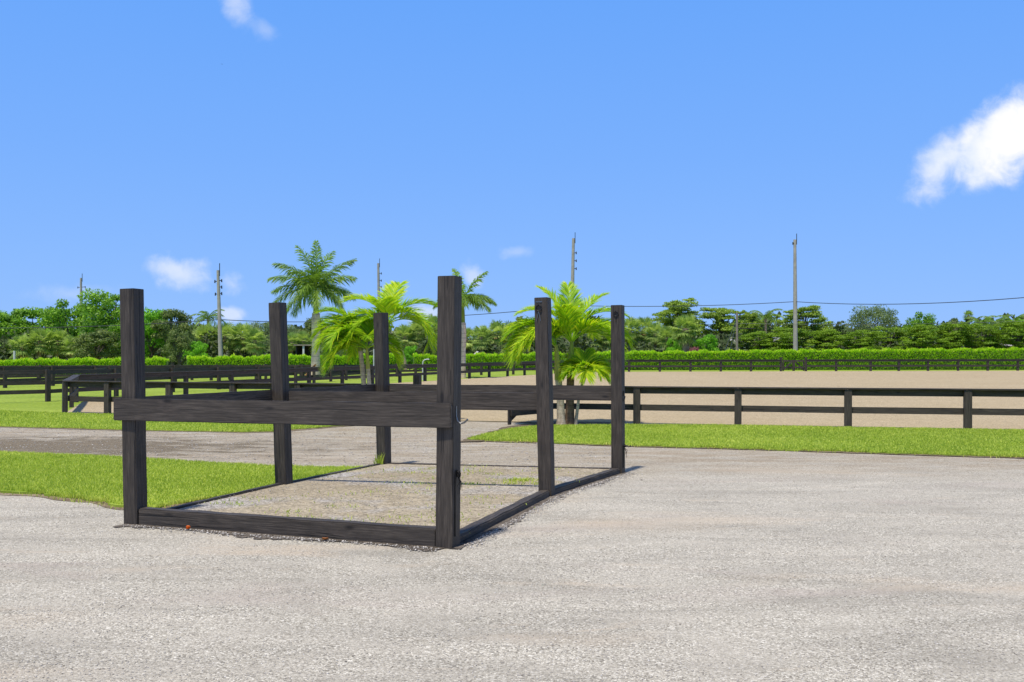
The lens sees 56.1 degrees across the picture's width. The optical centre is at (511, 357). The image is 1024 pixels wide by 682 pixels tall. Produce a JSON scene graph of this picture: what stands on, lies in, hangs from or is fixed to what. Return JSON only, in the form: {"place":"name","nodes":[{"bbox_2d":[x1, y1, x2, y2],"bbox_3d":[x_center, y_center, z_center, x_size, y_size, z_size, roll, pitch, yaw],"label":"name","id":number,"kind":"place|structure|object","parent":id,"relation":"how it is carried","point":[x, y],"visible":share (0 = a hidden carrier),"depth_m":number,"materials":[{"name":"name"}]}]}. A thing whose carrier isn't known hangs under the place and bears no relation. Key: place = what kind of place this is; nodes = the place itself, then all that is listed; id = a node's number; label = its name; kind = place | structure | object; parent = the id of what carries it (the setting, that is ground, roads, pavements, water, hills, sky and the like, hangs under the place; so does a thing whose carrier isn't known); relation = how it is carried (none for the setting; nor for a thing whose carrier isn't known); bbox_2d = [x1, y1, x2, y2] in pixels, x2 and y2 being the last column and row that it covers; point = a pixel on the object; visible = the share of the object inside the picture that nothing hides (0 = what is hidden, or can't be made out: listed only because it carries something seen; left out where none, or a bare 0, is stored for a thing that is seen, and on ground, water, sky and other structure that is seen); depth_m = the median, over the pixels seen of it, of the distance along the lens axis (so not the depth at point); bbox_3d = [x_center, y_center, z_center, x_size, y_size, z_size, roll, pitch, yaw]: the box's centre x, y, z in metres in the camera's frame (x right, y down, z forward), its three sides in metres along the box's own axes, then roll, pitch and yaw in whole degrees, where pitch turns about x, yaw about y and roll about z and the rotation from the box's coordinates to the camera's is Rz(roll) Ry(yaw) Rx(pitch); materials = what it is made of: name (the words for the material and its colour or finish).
{"place":"outdoors","nodes":[
{"label":"outdoors","id":0,"kind":"place"},
{"bbox_2d":[0,493,197,509],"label":"soil border","id":1,"kind":"object","parent":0,"point":[106,505],"visible":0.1,"depth_m":12.23,"materials":[{"name":"soil"}]},
{"bbox_2d":[0,409,332,431],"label":"lawn","id":2,"kind":"structure","parent":0,"point":[151,429],"depth_m":25.00,"materials":[{"name":"green plant"}]},
{"bbox_2d":[308,305,365,384],"bbox_3d":[-4.902,0.201,26.738,1.812,3.411,1.919,0,0,35],"label":"clump palm","id":3,"kind":"object","parent":2,"relation":"on","point":[335,329],"visible":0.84,"depth_m":26.58,"materials":[{"name":"green plant"}]},
{"bbox_2d":[317,317,408,384],"bbox_3d":[-4.129,0.338,26.715,2.702,3.136,2.418,0,0,0],"label":"clump palm","id":4,"kind":"object","parent":2,"relation":"on","point":[364,331],"visible":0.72,"depth_m":26.55,"materials":[{"name":"green plant"}]},
{"bbox_2d":[25,426,340,432],"bbox_3d":[-31.634,1.756,30.327,56.399,0.112,10.370,0,0,4],"label":"soil border","id":5,"kind":"object","parent":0,"point":[188,431],"visible":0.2,"depth_m":24.32,"materials":[{"name":"brown soil"}]},
{"bbox_2d":[0,450,372,509],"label":"lawn","id":6,"kind":"structure","parent":0,"point":[45,494],"depth_m":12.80,"materials":[{"name":"green plant"}]},
{"bbox_2d":[180,464,608,527],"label":"stall floor","id":7,"kind":"structure","parent":0,"point":[384,501],"depth_m":12.27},
{"bbox_2d":[204,464,579,525],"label":"weeds","id":8,"kind":"object","parent":7,"relation":"on","point":[522,480],"visible":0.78,"depth_m":13.35,"materials":[{"name":"green plant"}]},
{"bbox_2d":[193,465,609,523],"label":"gravel stones","id":9,"kind":"object","parent":7,"relation":"on","point":[401,492],"visible":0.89,"depth_m":12.53,"materials":[{"name":"grey gravel"}]},
{"bbox_2d":[0,421,1023,681],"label":"driveway","id":10,"kind":"structure","parent":0,"point":[320,629],"depth_m":7.83,"materials":[{"name":"grey gravel"}]},
{"bbox_2d":[113,524,442,550],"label":"damp soil","id":11,"kind":"structure","parent":10,"relation":"on","point":[306,538],"depth_m":9.75,"materials":[{"name":"brown soil"}]},
{"bbox_2d":[0,427,641,482],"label":"gravel stones","id":12,"kind":"object","parent":10,"relation":"on","point":[293,450],"visible":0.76,"depth_m":19.72,"materials":[{"name":"grey gravel"}]},
{"bbox_2d":[123,472,636,550],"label":"gravel stones","id":13,"kind":"object","parent":10,"relation":"on","point":[502,526],"visible":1,"depth_m":10.11,"materials":[{"name":"grey gravel"}]},
{"bbox_2d":[452,473,624,548],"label":"damp soil","id":14,"kind":"structure","parent":10,"relation":"on","point":[492,528],"depth_m":10.91,"materials":[{"name":"soil"}]},
{"bbox_2d":[0,369,1023,432],"bbox_3d":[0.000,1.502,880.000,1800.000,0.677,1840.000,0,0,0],"label":"ground","id":15,"kind":"structure","parent":0,"point":[27,402],"depth_m":48.43,"materials":[{"name":"green plant"}]},
{"bbox_2d":[7,333,34,358],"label":"fan palm","id":16,"kind":"object","parent":15,"relation":"on","point":[24,340],"visible":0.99,"depth_m":95.64,"materials":[{"name":"green plant"}]},
{"bbox_2d":[0,310,44,359],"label":"broadleaf tree","id":17,"kind":"object","parent":15,"relation":"on","point":[5,327],"visible":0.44,"depth_m":106.90,"materials":[{"name":"green plant"}]},
{"bbox_2d":[4,306,69,353],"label":"broadleaf tree","id":18,"kind":"object","parent":15,"relation":"on","point":[32,315],"visible":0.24,"depth_m":109.85,"materials":[{"name":"green plant"}]},
{"bbox_2d":[24,328,54,358],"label":"fan palm","id":19,"kind":"object","parent":15,"relation":"on","point":[39,347],"visible":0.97,"depth_m":96.52,"materials":[{"name":"green plant"}]},
{"bbox_2d":[41,328,70,357],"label":"fan palm","id":20,"kind":"object","parent":15,"relation":"on","point":[56,349],"visible":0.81,"depth_m":97.45,"materials":[{"name":"green plant"}]},
{"bbox_2d":[37,298,95,357],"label":"broadleaf tree","id":21,"kind":"object","parent":15,"relation":"on","point":[59,321],"visible":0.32,"depth_m":102.89,"materials":[{"name":"green plant"}]},
{"bbox_2d":[60,335,81,357],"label":"fan palm","id":22,"kind":"object","parent":15,"relation":"on","point":[70,352],"visible":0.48,"depth_m":96.50,"materials":[{"name":"green plant"}]},
{"bbox_2d":[0,355,168,374],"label":"hedge","id":23,"kind":"object","parent":15,"relation":"on","point":[153,360],"visible":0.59,"depth_m":74.48,"materials":[{"name":"green plant"}]},
{"bbox_2d":[67,328,120,358],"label":"broadleaf tree","id":24,"kind":"object","parent":15,"relation":"on","point":[97,341],"visible":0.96,"depth_m":91.30,"materials":[{"name":"green plant"}]},
{"bbox_2d":[73,288,120,358],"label":"broadleaf tree","id":25,"kind":"object","parent":15,"relation":"on","point":[95,315],"visible":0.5,"depth_m":96.92,"materials":[{"name":"green plant"}]},
{"bbox_2d":[0,365,211,387],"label":"paddock fence","id":26,"kind":"object","parent":15,"relation":"on","point":[53,377],"visible":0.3,"depth_m":53.15,"materials":[{"name":"black wood"}]},
{"bbox_2d":[107,323,145,357],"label":"broadleaf tree","id":27,"kind":"object","parent":15,"relation":"on","point":[116,329],"visible":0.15,"depth_m":93.23,"materials":[{"name":"green plant"}]},
{"bbox_2d":[0,367,295,401],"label":"paddock fence","id":28,"kind":"object","parent":15,"relation":"on","point":[47,383],"visible":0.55,"depth_m":40.22,"materials":[{"name":"black wood"}]},
{"bbox_2d":[0,364,299,379],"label":"paddock fence","id":29,"kind":"object","parent":15,"relation":"on","point":[39,376],"visible":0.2,"depth_m":58.25,"materials":[{"name":"black wood"}]},
{"bbox_2d":[144,307,172,358],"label":"broadleaf tree","id":30,"kind":"object","parent":15,"relation":"on","point":[149,317],"visible":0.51,"depth_m":97.14,"materials":[{"name":"green plant"}]},
{"bbox_2d":[150,308,196,364],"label":"broadleaf tree","id":31,"kind":"object","parent":15,"relation":"on","point":[165,328],"visible":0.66,"depth_m":95.44,"materials":[{"name":"green plant"}]},
{"bbox_2d":[164,328,193,364],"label":"tree","id":32,"kind":"object","parent":15,"relation":"on","point":[180,346],"visible":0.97,"depth_m":78.65,"materials":[{"name":"green plant"}]},
{"bbox_2d":[182,341,208,359],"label":"shrub","id":33,"kind":"object","parent":15,"relation":"on","point":[194,351],"visible":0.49,"depth_m":94.60,"materials":[{"name":"green plant"}]},
{"bbox_2d":[190,323,216,352],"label":"fan palm","id":34,"kind":"object","parent":15,"relation":"on","point":[203,330],"visible":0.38,"depth_m":103.47,"materials":[{"name":"green plant"}]},
{"bbox_2d":[188,309,224,339],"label":"coconut palm","id":35,"kind":"object","parent":15,"relation":"on","point":[204,315],"visible":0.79,"depth_m":121.69,"materials":[{"name":"green plant"}]},
{"bbox_2d":[214,263,222,355],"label":"utility pole","id":36,"kind":"object","parent":15,"relation":"on","point":[220,349],"visible":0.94,"depth_m":81.88,"materials":[{"name":"concrete"}]},
{"bbox_2d":[212,321,239,354],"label":"fan palm","id":37,"kind":"object","parent":15,"relation":"on","point":[225,327],"visible":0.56,"depth_m":102.55,"materials":[{"name":"green plant"}]},
{"bbox_2d":[224,322,252,357],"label":"fan palm","id":38,"kind":"object","parent":15,"relation":"on","point":[239,328],"visible":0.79,"depth_m":100.41,"materials":[{"name":"green plant"}]},
{"bbox_2d":[240,327,268,355],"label":"fan palm","id":39,"kind":"object","parent":15,"relation":"on","point":[254,346],"visible":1,"depth_m":98.55,"materials":[{"name":"green plant"}]},
{"bbox_2d":[247,320,269,355],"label":"broadleaf tree","id":40,"kind":"object","parent":15,"relation":"on","point":[257,325],"visible":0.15,"depth_m":107.00,"materials":[{"name":"green plant"}]},
{"bbox_2d":[0,364,535,377],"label":"paddock fence","id":41,"kind":"object","parent":15,"relation":"on","point":[415,370],"visible":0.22,"depth_m":67.91,"materials":[{"name":"black wood"}]},
{"bbox_2d":[210,364,347,380],"bbox_3d":[-15.437,0.964,63.761,9.061,1.104,0.838,0,0,-26],"label":"paddock fence","id":42,"kind":"object","parent":15,"relation":"on","point":[297,366],"visible":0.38,"depth_m":63.76,"materials":[{"name":"black wood"}]},
{"bbox_2d":[287,331,301,354],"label":"fan palm","id":43,"kind":"object","parent":15,"relation":"on","point":[293,337],"visible":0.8,"depth_m":99.73,"materials":[{"name":"green plant"}]},
{"bbox_2d":[186,353,403,370],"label":"hedge","id":44,"kind":"object","parent":15,"relation":"on","point":[262,359],"visible":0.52,"depth_m":78.74,"materials":[{"name":"green plant"}]},
{"bbox_2d":[295,330,311,350],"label":"fan palm","id":45,"kind":"object","parent":15,"relation":"on","point":[303,336],"visible":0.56,"depth_m":100.69,"materials":[{"name":"green plant"}]},
{"bbox_2d":[293,345,320,357],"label":"shed","id":46,"kind":"structure","parent":15,"relation":"on","point":[304,349],"depth_m":98.84,"materials":[{"name":"grey wood"}]},
{"bbox_2d":[267,240,357,374],"bbox_3d":[-13.381,-3.255,64.849,6.246,9.672,5.329,0,0,0],"label":"royal palm","id":47,"kind":"object","parent":15,"relation":"on","point":[314,278],"visible":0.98,"depth_m":64.49,"materials":[{"name":"green plant"}]},
{"bbox_2d":[294,317,330,343],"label":"broadleaf tree","id":48,"kind":"object","parent":15,"relation":"on","point":[307,323],"visible":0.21,"depth_m":116.94,"materials":[{"name":"green plant"}]},
{"bbox_2d":[294,363,397,382],"bbox_3d":[-10.536,0.996,62.213,0.558,1.193,15.800,0,0,15],"label":"paddock fence","id":49,"kind":"object","parent":15,"relation":"on","point":[395,371],"visible":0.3,"depth_m":60.32,"materials":[{"name":"black wood"}]},
{"bbox_2d":[114,276,630,548],"bbox_3d":[-1.288,0.519,12.875,4.299,2.709,6.662,0,0,21],"label":"tie stall","id":50,"kind":"object","parent":15,"relation":"on","point":[382,404],"visible":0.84,"depth_m":10.47,"materials":[{"name":"black wood"}]},
{"bbox_2d":[335,280,437,357],"bbox_3d":[-3.454,-0.182,27.029,3.289,4.171,2.837,0,0,0],"label":"clump palm","id":51,"kind":"object","parent":15,"relation":"on","point":[388,302],"visible":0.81,"depth_m":26.72,"materials":[{"name":"green plant"}]},
{"bbox_2d":[391,324,417,345],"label":"fan palm","id":52,"kind":"object","parent":15,"relation":"on","point":[404,330],"visible":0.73,"depth_m":105.41,"materials":[{"name":"green plant"}]},
{"bbox_2d":[404,346,417,369],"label":"shrub","id":53,"kind":"object","parent":15,"relation":"on","point":[409,355],"visible":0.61,"depth_m":91.61,"materials":[{"name":"green plant"}]},
{"bbox_2d":[407,321,424,346],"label":"fan palm","id":54,"kind":"object","parent":15,"relation":"on","point":[417,337],"visible":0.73,"depth_m":106.32,"materials":[{"name":"green plant"}]},
{"bbox_2d":[62,357,781,413],"bbox_3d":[2.356,0.916,58.609,16.939,1.949,64.881,0,0,25],"label":"arena fence","id":55,"kind":"object","parent":15,"relation":"on","point":[73,383],"visible":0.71,"depth_m":42.13,"materials":[{"name":"black wood"}]},
{"bbox_2d":[418,314,437,350],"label":"fan palm","id":56,"kind":"object","parent":15,"relation":"on","point":[435,319],"visible":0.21,"depth_m":105.44,"materials":[{"name":"green plant"}]},
{"bbox_2d":[433,268,497,377],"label":"royal palm","id":57,"kind":"object","parent":15,"relation":"on","point":[474,299],"visible":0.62,"depth_m":65.89,"materials":[{"name":"green plant"}]},
{"bbox_2d":[466,327,478,353],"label":"fan palm","id":58,"kind":"object","parent":15,"relation":"on","point":[469,346],"visible":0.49,"depth_m":105.57,"materials":[{"name":"green plant"}]},
{"bbox_2d":[469,325,495,351],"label":"fan palm","id":59,"kind":"object","parent":15,"relation":"on","point":[481,343],"visible":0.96,"depth_m":102.43,"materials":[{"name":"green plant"}]},
{"bbox_2d":[486,320,508,345],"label":"fan palm","id":60,"kind":"object","parent":15,"relation":"on","point":[497,327],"visible":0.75,"depth_m":105.48,"materials":[{"name":"green plant"}]},
{"bbox_2d":[0,329,1014,368],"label":"undergrowth","id":61,"kind":"object","parent":15,"relation":"on","point":[563,345],"visible":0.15,"depth_m":101.66,"materials":[{"name":"green plant"}]},
{"bbox_2d":[508,410,536,424],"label":"arena gate","id":62,"kind":"structure","parent":15,"relation":"on","point":[512,414],"depth_m":25.78,"materials":[{"name":"black wood"}]},
{"bbox_2d":[101,311,1023,353],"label":"woodland","id":63,"kind":"object","parent":15,"relation":"on","point":[771,326],"visible":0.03,"depth_m":130.21,"materials":[{"name":"green plant"}]},
{"bbox_2d":[569,238,576,344],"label":"utility pole","id":64,"kind":"object","parent":15,"relation":"on","point":[573,260],"visible":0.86,"depth_m":97.38,"materials":[{"name":"concrete"}]},
{"bbox_2d":[625,316,645,351],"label":"fan palm","id":65,"kind":"object","parent":15,"relation":"on","point":[631,322],"visible":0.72,"depth_m":106.40,"materials":[{"name":"green plant"}]},
{"bbox_2d":[634,317,654,343],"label":"fan palm","id":66,"kind":"object","parent":15,"relation":"on","point":[646,322],"visible":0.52,"depth_m":108.46,"materials":[{"name":"green plant"}]},
{"bbox_2d":[641,320,663,351],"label":"fan palm","id":67,"kind":"object","parent":15,"relation":"on","point":[654,327],"visible":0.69,"depth_m":103.65,"materials":[{"name":"green plant"}]},
{"bbox_2d":[656,326,676,350],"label":"fan palm","id":68,"kind":"object","parent":15,"relation":"on","point":[664,335],"visible":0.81,"depth_m":100.62,"materials":[{"name":"green plant"}]},
{"bbox_2d":[649,297,704,348],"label":"umbrella tree","id":69,"kind":"object","parent":15,"relation":"on","point":[677,308],"visible":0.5,"depth_m":111.14,"materials":[{"name":"green plant"}]},
{"bbox_2d":[668,315,703,351],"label":"cabbage palm","id":70,"kind":"object","parent":15,"relation":"on","point":[685,337],"visible":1,"depth_m":96.99,"materials":[{"name":"green plant"}]},
{"bbox_2d":[693,334,721,350],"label":"shrub","id":71,"kind":"object","parent":15,"relation":"on","point":[713,340],"visible":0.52,"depth_m":98.54,"materials":[{"name":"green plant"}]},
{"bbox_2d":[413,346,1023,369],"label":"hedge","id":72,"kind":"object","parent":15,"relation":"on","point":[1013,352],"visible":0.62,"depth_m":92.53,"materials":[{"name":"green plant"}]},
{"bbox_2d":[695,307,750,342],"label":"umbrella tree","id":73,"kind":"object","parent":15,"relation":"on","point":[720,324],"visible":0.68,"depth_m":113.04,"materials":[{"name":"green plant"}]},
{"bbox_2d":[725,312,755,349],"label":"guyed pole","id":74,"kind":"object","parent":15,"relation":"on","point":[736,322],"visible":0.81,"depth_m":96.41,"materials":[{"name":"grey wood"}]},
{"bbox_2d":[738,310,765,346],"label":"umbrella tree","id":75,"kind":"object","parent":15,"relation":"on","point":[746,315],"visible":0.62,"depth_m":107.25,"materials":[{"name":"green plant"}]},
{"bbox_2d":[734,331,776,350],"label":"layered tree","id":76,"kind":"object","parent":15,"relation":"on","point":[762,337],"visible":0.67,"depth_m":100.35,"materials":[{"name":"green plant"}]},
{"bbox_2d":[750,308,783,333],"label":"coconut palm","id":77,"kind":"object","parent":15,"relation":"on","point":[764,318],"visible":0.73,"depth_m":121.86,"materials":[{"name":"green plant"}]},
{"bbox_2d":[756,326,814,349],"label":"layered tree","id":78,"kind":"object","parent":15,"relation":"on","point":[784,336],"visible":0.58,"depth_m":100.01,"materials":[{"name":"green plant"}]},
{"bbox_2d":[553,386,1023,428],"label":"arena fence","id":79,"kind":"object","parent":15,"relation":"on","point":[967,411],"visible":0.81,"depth_m":25.11,"materials":[{"name":"black wood"}]},
{"bbox_2d":[792,234,797,350],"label":"utility pole","id":80,"kind":"object","parent":15,"relation":"on","point":[795,325],"visible":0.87,"depth_m":96.85,"materials":[{"name":"concrete"}]},
{"bbox_2d":[796,297,1023,304],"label":"power cable","id":81,"kind":"object","parent":80,"relation":"attached to","point":[917,303],"visible":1,"depth_m":82.92,"materials":[{"name":"rubber"}]},
{"bbox_2d":[770,305,835,347],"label":"umbrella tree","id":82,"kind":"object","parent":15,"relation":"on","point":[802,314],"visible":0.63,"depth_m":107.16,"materials":[{"name":"green plant"}]},
{"bbox_2d":[805,329,847,350],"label":"layered tree","id":83,"kind":"object","parent":15,"relation":"on","point":[821,343],"visible":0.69,"depth_m":102.11,"materials":[{"name":"green plant"}]},
{"bbox_2d":[838,329,885,351],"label":"layered tree","id":84,"kind":"object","parent":15,"relation":"on","point":[862,341],"visible":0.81,"depth_m":98.54,"materials":[{"name":"green plant"}]},
{"bbox_2d":[840,305,904,343],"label":"broadleaf tree","id":85,"kind":"object","parent":15,"relation":"on","point":[883,320],"visible":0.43,"depth_m":109.14,"materials":[{"name":"green plant"}]},
{"bbox_2d":[863,326,907,350],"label":"layered tree","id":86,"kind":"object","parent":15,"relation":"on","point":[897,333],"visible":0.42,"depth_m":102.28,"materials":[{"name":"green plant"}]},
{"bbox_2d":[805,357,1023,370],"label":"arena fence","id":87,"kind":"object","parent":15,"relation":"on","point":[898,365],"visible":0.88,"depth_m":85.45,"materials":[{"name":"black wood"}]},
{"bbox_2d":[901,312,940,343],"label":"broadleaf tree","id":88,"kind":"object","parent":15,"relation":"on","point":[918,317],"visible":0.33,"depth_m":111.78,"materials":[{"name":"green plant"}]},
{"bbox_2d":[893,324,949,349],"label":"layered tree","id":89,"kind":"object","parent":15,"relation":"on","point":[922,335],"visible":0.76,"depth_m":98.02,"materials":[{"name":"green plant"}]},
{"bbox_2d":[932,321,989,348],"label":"layered tree","id":90,"kind":"object","parent":15,"relation":"on","point":[958,337],"visible":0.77,"depth_m":98.11,"materials":[{"name":"green plant"}]},
{"bbox_2d":[966,315,999,343],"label":"coconut palm","id":91,"kind":"object","parent":15,"relation":"on","point":[984,319],"visible":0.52,"depth_m":125.72,"materials":[{"name":"green plant"}]},
{"bbox_2d":[962,323,1007,350],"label":"layered tree","id":92,"kind":"object","parent":15,"relation":"on","point":[991,330],"visible":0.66,"depth_m":98.54,"materials":[{"name":"green plant"}]},
{"bbox_2d":[982,320,1023,347],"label":"layered tree","id":93,"kind":"object","parent":15,"relation":"on","point":[1015,330],"visible":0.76,"depth_m":98.09,"materials":[{"name":"green plant"}]},
{"bbox_2d":[0,0,1023,341],"label":"sky","id":94,"kind":"structure","parent":0,"point":[684,148],"materials":[{"name":"blue"}]},
{"bbox_2d":[461,421,610,441],"bbox_3d":[0.232,1.793,24.161,2.594,0.014,7.490,0,0,36],"label":"soil bed","id":95,"kind":"object","parent":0,"point":[530,424],"visible":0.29,"depth_m":25.97,"materials":[{"name":"brown soil"}]},
{"bbox_2d":[500,315,565,424],"bbox_3d":[0.603,0.351,26.034,2.017,3.126,2.430,0,0,0],"label":"clump palm","id":96,"kind":"object","parent":95,"relation":"on","point":[561,420],"visible":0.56,"depth_m":25.79,"materials":[{"name":"green plant"}]},
{"bbox_2d":[506,281,635,424],"bbox_3d":[1.626,-0.127,26.156,3.667,4.077,2.661,0,0,0],"label":"clump palm","id":97,"kind":"object","parent":95,"relation":"on","point":[570,316],"visible":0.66,"depth_m":25.86,"materials":[{"name":"green plant"}]},
{"bbox_2d":[553,347,610,424],"bbox_3d":[1.987,0.796,25.789,1.828,2.239,1.602,0,0,0],"label":"clump palm","id":98,"kind":"object","parent":95,"relation":"on","point":[587,362],"visible":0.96,"depth_m":25.68,"materials":[{"name":"green plant"}]},
{"bbox_2d":[68,371,1023,429],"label":"arena sand","id":99,"kind":"structure","parent":0,"point":[935,379],"depth_m":38.60,"materials":[{"name":"beige sand"}]},
{"bbox_2d":[467,423,1023,457],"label":"lawn","id":100,"kind":"structure","parent":0,"point":[782,449],"depth_m":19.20,"materials":[{"name":"green plant"}]},
{"bbox_2d":[493,441,1022,457],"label":"soil border","id":101,"kind":"object","parent":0,"point":[815,451],"visible":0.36,"depth_m":18.54,"materials":[{"name":"brown soil"}]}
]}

